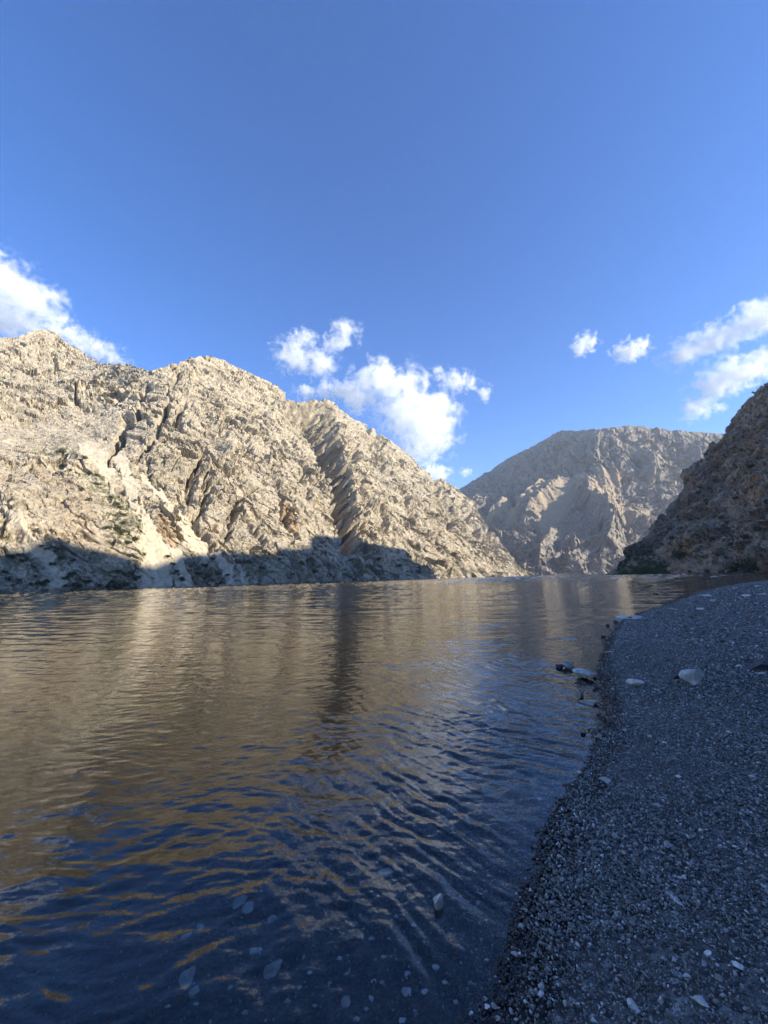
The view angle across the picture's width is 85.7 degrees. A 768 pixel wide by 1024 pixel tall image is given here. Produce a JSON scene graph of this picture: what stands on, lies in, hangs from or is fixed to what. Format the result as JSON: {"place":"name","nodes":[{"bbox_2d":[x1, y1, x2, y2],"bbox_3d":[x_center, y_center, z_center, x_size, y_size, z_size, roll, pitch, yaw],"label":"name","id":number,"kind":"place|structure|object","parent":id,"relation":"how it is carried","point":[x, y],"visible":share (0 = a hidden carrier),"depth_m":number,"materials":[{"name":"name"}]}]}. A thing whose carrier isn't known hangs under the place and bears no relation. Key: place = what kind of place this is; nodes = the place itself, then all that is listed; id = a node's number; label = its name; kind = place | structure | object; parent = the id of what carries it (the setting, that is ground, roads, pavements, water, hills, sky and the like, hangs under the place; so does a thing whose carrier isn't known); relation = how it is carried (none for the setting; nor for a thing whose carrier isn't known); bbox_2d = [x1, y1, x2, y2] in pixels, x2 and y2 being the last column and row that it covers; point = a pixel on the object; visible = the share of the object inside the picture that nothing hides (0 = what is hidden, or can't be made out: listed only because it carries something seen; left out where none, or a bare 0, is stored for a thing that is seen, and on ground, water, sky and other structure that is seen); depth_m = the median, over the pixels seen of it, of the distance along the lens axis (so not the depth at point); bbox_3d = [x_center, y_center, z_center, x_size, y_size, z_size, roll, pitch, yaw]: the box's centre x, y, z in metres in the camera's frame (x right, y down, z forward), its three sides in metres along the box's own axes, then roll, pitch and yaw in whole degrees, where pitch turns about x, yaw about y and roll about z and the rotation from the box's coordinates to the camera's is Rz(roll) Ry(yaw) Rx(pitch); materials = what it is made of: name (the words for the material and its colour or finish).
{"place":"outdoors","nodes":[
{"label":"outdoors","id":0,"kind":"place"},
{"bbox_2d":[0,329,533,595],"bbox_3d":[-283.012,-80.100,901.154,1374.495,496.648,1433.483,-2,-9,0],"label":"mountain","id":1,"kind":"structure","parent":0,"point":[240,467],"depth_m":446.14,"materials":[{"name":"stone"}]},
{"bbox_2d":[4,575,12,580],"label":"shrub","id":2,"kind":"object","parent":1,"relation":"on","point":[8,577],"visible":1,"depth_m":199.90,"materials":[{"name":"green plant"}]},
{"bbox_2d":[35,580,45,585],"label":"shrub","id":3,"kind":"object","parent":1,"relation":"on","point":[38,582],"visible":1,"depth_m":207.07,"materials":[{"name":"green plant"}]},
{"bbox_2d":[68,581,78,586],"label":"shrub","id":4,"kind":"object","parent":1,"relation":"on","point":[75,584],"visible":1,"depth_m":216.97,"materials":[{"name":"green plant"}]},
{"bbox_2d":[81,578,92,583],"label":"shrub","id":5,"kind":"object","parent":1,"relation":"on","point":[84,580],"visible":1,"depth_m":224.23,"materials":[{"name":"green plant"}]},
{"bbox_2d":[112,584,121,588],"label":"shrub","id":6,"kind":"object","parent":1,"relation":"on","point":[117,586],"visible":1,"depth_m":237.36,"materials":[{"name":"green plant"}]},
{"bbox_2d":[0,580,767,1023],"bbox_3d":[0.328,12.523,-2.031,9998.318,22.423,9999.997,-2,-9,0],"label":"beach and lake bed","id":7,"kind":"structure","parent":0,"point":[120,784],"depth_m":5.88,"materials":[{"name":"grey gravel"}]},
{"bbox_2d":[180,932,192,939],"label":"stone","id":8,"kind":"object","parent":7,"relation":"on","point":[186,936],"visible":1,"depth_m":2.63,"materials":[{"name":"grey stone"}]},
{"bbox_2d":[179,966,195,990],"bbox_3d":[-1.076,2.554,2.271,0.090,0.030,0.110,5,-11,-33],"label":"stone","id":9,"kind":"object","parent":7,"relation":"on","point":[186,978],"visible":1,"depth_m":2.27,"materials":[{"name":"grey stone"}]},
{"bbox_2d":[188,985,198,999],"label":"stone","id":10,"kind":"object","parent":7,"relation":"on","point":[193,991],"visible":1,"depth_m":2.17,"materials":[{"name":"grey stone"}]},
{"bbox_2d":[197,924,203,930],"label":"stone","id":11,"kind":"object","parent":7,"relation":"on","point":[200,927],"visible":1,"depth_m":2.69,"materials":[{"name":"grey stone"}]},
{"bbox_2d":[232,895,247,909],"bbox_3d":[-1.009,2.716,2.888,0.080,0.025,0.123,-7,-11,32],"label":"stone","id":12,"kind":"object","parent":7,"relation":"on","point":[239,901],"visible":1,"depth_m":2.88,"materials":[{"name":"grey stone"}]},
{"bbox_2d":[242,901,253,913],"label":"stone","id":13,"kind":"object","parent":7,"relation":"on","point":[247,908],"visible":1,"depth_m":2.79,"materials":[{"name":"grey stone"}]},
{"bbox_2d":[249,947,261,956],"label":"stone","id":14,"kind":"object","parent":7,"relation":"on","point":[254,951],"visible":1,"depth_m":2.38,"materials":[{"name":"white stone"}]},
{"bbox_2d":[263,959,282,979],"bbox_3d":[-0.598,2.463,2.238,0.108,0.038,0.099,2,-10,-19],"label":"stone","id":15,"kind":"object","parent":7,"relation":"on","point":[271,970],"visible":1,"depth_m":2.21,"materials":[{"name":"grey stone"}]},
{"bbox_2d":[268,914,277,922],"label":"stone","id":16,"kind":"object","parent":7,"relation":"on","point":[272,918],"visible":1,"depth_m":2.63,"materials":[{"name":"grey stone"}]},
{"bbox_2d":[341,995,350,1007],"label":"stone","id":17,"kind":"object","parent":7,"relation":"on","point":[345,1001],"visible":1,"depth_m":1.98,"materials":[{"name":"grey stone"}]},
{"bbox_2d":[353,1016,359,1021],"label":"pebble","id":18,"kind":"object","parent":7,"relation":"on","point":[357,1018],"visible":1,"depth_m":1.89,"materials":[{"name":"grey stone"}]},
{"bbox_2d":[378,867,393,876],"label":"stone","id":19,"kind":"object","parent":7,"relation":"on","point":[385,872],"visible":1,"depth_m":2.91,"materials":[{"name":"grey stone"}]},
{"bbox_2d":[399,1017,405,1023],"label":"pebble","id":20,"kind":"object","parent":7,"relation":"on","point":[402,1019],"visible":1,"depth_m":1.84,"materials":[{"name":"white stone"}]},
{"bbox_2d":[401,987,410,996],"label":"stone","id":21,"kind":"object","parent":7,"relation":"on","point":[405,991],"visible":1,"depth_m":1.98,"materials":[{"name":"white stone"}]},
{"bbox_2d":[421,989,427,994],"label":"pebble","id":22,"kind":"object","parent":7,"relation":"on","point":[424,991],"visible":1,"depth_m":1.96,"materials":[{"name":"white stone"}]},
{"bbox_2d":[432,964,439,969],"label":"pebble","id":23,"kind":"object","parent":7,"relation":"on","point":[435,966],"visible":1,"depth_m":2.09,"materials":[{"name":"white stone"}]},
{"bbox_2d":[433,893,445,924],"bbox_3d":[0.326,2.318,2.427,0.072,0.132,0.071,1,-10,-18],"label":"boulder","id":24,"kind":"object","parent":7,"relation":"on","point":[438,905],"visible":1,"depth_m":2.41,"materials":[{"name":"grey stone"}]},
{"bbox_2d":[491,1002,497,1008],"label":"pebble","id":25,"kind":"object","parent":7,"relation":"on","point":[494,1006],"visible":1,"depth_m":1.84,"materials":[{"name":"white stone"}]},
{"bbox_2d":[538,982,544,991],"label":"stone","id":26,"kind":"object","parent":7,"relation":"on","point":[541,986],"visible":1,"depth_m":1.89,"materials":[{"name":"grey stone"}]},
{"bbox_2d":[556,664,563,671],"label":"stone","id":27,"kind":"object","parent":7,"relation":"on","point":[559,667],"visible":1,"depth_m":8.54,"materials":[{"name":"stone"}]},
{"bbox_2d":[561,662,574,671],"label":"stone","id":28,"kind":"object","parent":7,"relation":"on","point":[568,666],"visible":0.86,"depth_m":8.45,"materials":[{"name":"grey stone"}]},
{"bbox_2d":[576,689,583,699],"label":"stone","id":29,"kind":"object","parent":7,"relation":"on","point":[580,692],"visible":0.97,"depth_m":6.49,"materials":[{"name":"grey stone"}]},
{"bbox_2d":[572,668,594,677],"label":"boulder","id":30,"kind":"object","parent":7,"relation":"on","point":[580,672],"visible":1,"depth_m":7.60,"materials":[{"name":"grey stone"}]},
{"bbox_2d":[575,700,598,706],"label":"stone","id":31,"kind":"object","parent":7,"relation":"on","point":[586,703],"visible":0.98,"depth_m":6.13,"materials":[{"name":"grey stone"}]},
{"bbox_2d":[599,777,613,785],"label":"stone","id":32,"kind":"object","parent":7,"relation":"on","point":[606,779],"visible":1,"depth_m":3.77,"materials":[{"name":"grey stone"}]},
{"bbox_2d":[614,615,628,618],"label":"stone","id":33,"kind":"object","parent":7,"relation":"on","point":[622,617],"visible":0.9,"depth_m":17.38,"materials":[{"name":"white stone"}]},
{"bbox_2d":[626,998,642,1014],"bbox_3d":[1.070,2.119,1.775,0.044,0.020,0.059,2,-10,-19],"label":"stone","id":34,"kind":"object","parent":7,"relation":"on","point":[634,1006],"visible":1,"depth_m":1.77,"materials":[{"name":"grey stone"}]},
{"bbox_2d":[626,679,643,685],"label":"stone","id":35,"kind":"object","parent":7,"relation":"on","point":[637,682],"visible":1,"depth_m":6.78,"materials":[{"name":"white stone"}]},
{"bbox_2d":[628,615,643,618],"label":"stone","id":36,"kind":"object","parent":7,"relation":"on","point":[636,617],"visible":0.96,"depth_m":16.60,"materials":[{"name":"grey stone"}]},
{"bbox_2d":[664,1008,672,1017],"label":"stone","id":37,"kind":"object","parent":7,"relation":"on","point":[667,1013],"visible":1,"depth_m":1.72,"materials":[{"name":"grey stone"}]},
{"bbox_2d":[665,890,682,905],"bbox_3d":[1.639,2.180,2.338,0.054,0.015,0.143,0,-9,-7],"label":"stone","id":38,"kind":"object","parent":7,"relation":"on","point":[674,898],"visible":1,"depth_m":2.33,"materials":[{"name":"grey stone"}]},
{"bbox_2d":[670,674,679,679],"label":"stone","id":39,"kind":"object","parent":7,"relation":"on","point":[674,676],"visible":0.9,"depth_m":6.92,"materials":[{"name":"stone"}]},
{"bbox_2d":[679,669,703,684],"bbox_3d":[4.903,2.625,6.613,0.358,0.266,0.269,6,-12,-39],"label":"boulder","id":40,"kind":"object","parent":7,"relation":"on","point":[694,676],"visible":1,"depth_m":6.54,"materials":[{"name":"white stone"}]},
{"bbox_2d":[690,995,709,1007],"bbox_3d":[1.343,2.077,1.768,0.072,0.034,0.049,-7,-11,31],"label":"stone","id":41,"kind":"object","parent":7,"relation":"on","point":[700,999],"visible":1,"depth_m":1.75,"materials":[{"name":"white stone"}]},
{"bbox_2d":[704,950,715,959],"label":"stone","id":42,"kind":"object","parent":7,"relation":"on","point":[707,953],"visible":1,"depth_m":1.97,"materials":[{"name":"white stone"}]},
{"bbox_2d":[715,974,723,981],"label":"stone","id":43,"kind":"object","parent":7,"relation":"on","point":[718,977],"visible":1,"depth_m":1.85,"materials":[{"name":"grey stone"}]},
{"bbox_2d":[727,980,736,986],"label":"stone","id":44,"kind":"object","parent":7,"relation":"on","point":[732,983],"visible":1,"depth_m":1.82,"materials":[{"name":"stone"}]},
{"bbox_2d":[732,961,743,969],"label":"stone","id":45,"kind":"object","parent":7,"relation":"on","point":[738,965],"visible":1,"depth_m":1.90,"materials":[{"name":"white stone"}]},
{"bbox_2d":[739,983,748,994],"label":"stone","id":46,"kind":"object","parent":7,"relation":"on","point":[744,987],"visible":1,"depth_m":1.80,"materials":[{"name":"grey stone"}]},
{"bbox_2d":[732,654,767,671],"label":"boulder","id":47,"kind":"object","parent":7,"relation":"on","point":[761,664],"visible":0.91,"depth_m":7.08,"materials":[{"name":"stone"}]},
{"bbox_2d":[754,969,763,975],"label":"stone","id":48,"kind":"object","parent":7,"relation":"on","point":[758,971],"visible":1,"depth_m":1.86,"materials":[{"name":"grey stone"}]},
{"bbox_2d":[0,572,767,753],"bbox_3d":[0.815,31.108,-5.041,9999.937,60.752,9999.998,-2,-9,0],"label":"lake","id":49,"kind":"structure","parent":0,"point":[29,612],"depth_m":28.56,"materials":[{"name":"liquid"}]},
{"bbox_2d":[0,0,767,488],"label":"sky","id":50,"kind":"structure","parent":0,"point":[479,232],"materials":[{"name":"blue"}]},
{"bbox_2d":[459,425,723,575],"bbox_3d":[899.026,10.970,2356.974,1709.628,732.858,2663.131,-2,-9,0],"label":"mountain","id":51,"kind":"structure","parent":0,"point":[583,502],"depth_m":1653.10,"materials":[{"name":"grey stone"}]},
{"bbox_2d":[605,383,767,574],"bbox_3d":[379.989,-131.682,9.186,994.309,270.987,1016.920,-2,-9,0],"label":"mountain","id":52,"kind":"structure","parent":0,"point":[725,461],"depth_m":367.67,"materials":[{"name":"grey stone"}]},
{"bbox_2d":[621,569,629,574],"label":"tree","id":53,"kind":"object","parent":52,"relation":"on","point":[626,572],"visible":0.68,"depth_m":373.27,"materials":[{"name":"green plant"}]},
{"bbox_2d":[630,564,647,573],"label":"tree","id":54,"kind":"object","parent":52,"relation":"on","point":[641,567],"visible":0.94,"depth_m":362.55,"materials":[{"name":"green plant"}]},
{"bbox_2d":[636,567,648,573],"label":"tree","id":55,"kind":"object","parent":52,"relation":"on","point":[641,572],"visible":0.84,"depth_m":360.21,"materials":[{"name":"green plant"}]},
{"bbox_2d":[644,560,656,566],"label":"tree","id":56,"kind":"object","parent":52,"relation":"on","point":[653,562],"visible":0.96,"depth_m":364.18,"materials":[{"name":"green plant"}]},
{"bbox_2d":[645,567,659,573],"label":"tree","id":57,"kind":"object","parent":52,"relation":"on","point":[653,572],"visible":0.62,"depth_m":356.59,"materials":[{"name":"green plant"}]},
{"bbox_2d":[655,562,663,568],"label":"tree","id":58,"kind":"object","parent":52,"relation":"on","point":[659,565],"visible":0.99,"depth_m":356.89,"materials":[{"name":"green plant"}]},
{"bbox_2d":[670,549,689,559],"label":"tree","id":59,"kind":"object","parent":52,"relation":"on","point":[678,554],"visible":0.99,"depth_m":324.27,"materials":[{"name":"green plant"}]},
{"bbox_2d":[723,555,754,572],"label":"tree","id":60,"kind":"object","parent":52,"relation":"on","point":[740,566],"visible":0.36,"depth_m":251.20,"materials":[{"name":"green plant"}]},
{"bbox_2d":[741,534,752,537],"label":"shrub","id":61,"kind":"object","parent":52,"relation":"on","point":[745,536],"visible":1,"depth_m":250.78,"materials":[{"name":"green plant"}]},
{"bbox_2d":[742,556,759,572],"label":"tree","id":62,"kind":"object","parent":52,"relation":"on","point":[750,563],"visible":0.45,"depth_m":231.04,"materials":[{"name":"green plant"}]},
{"bbox_2d":[754,526,762,530],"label":"shrub","id":63,"kind":"object","parent":52,"relation":"on","point":[759,528],"visible":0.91,"depth_m":245.85,"materials":[{"name":"green plant"}]}
]}

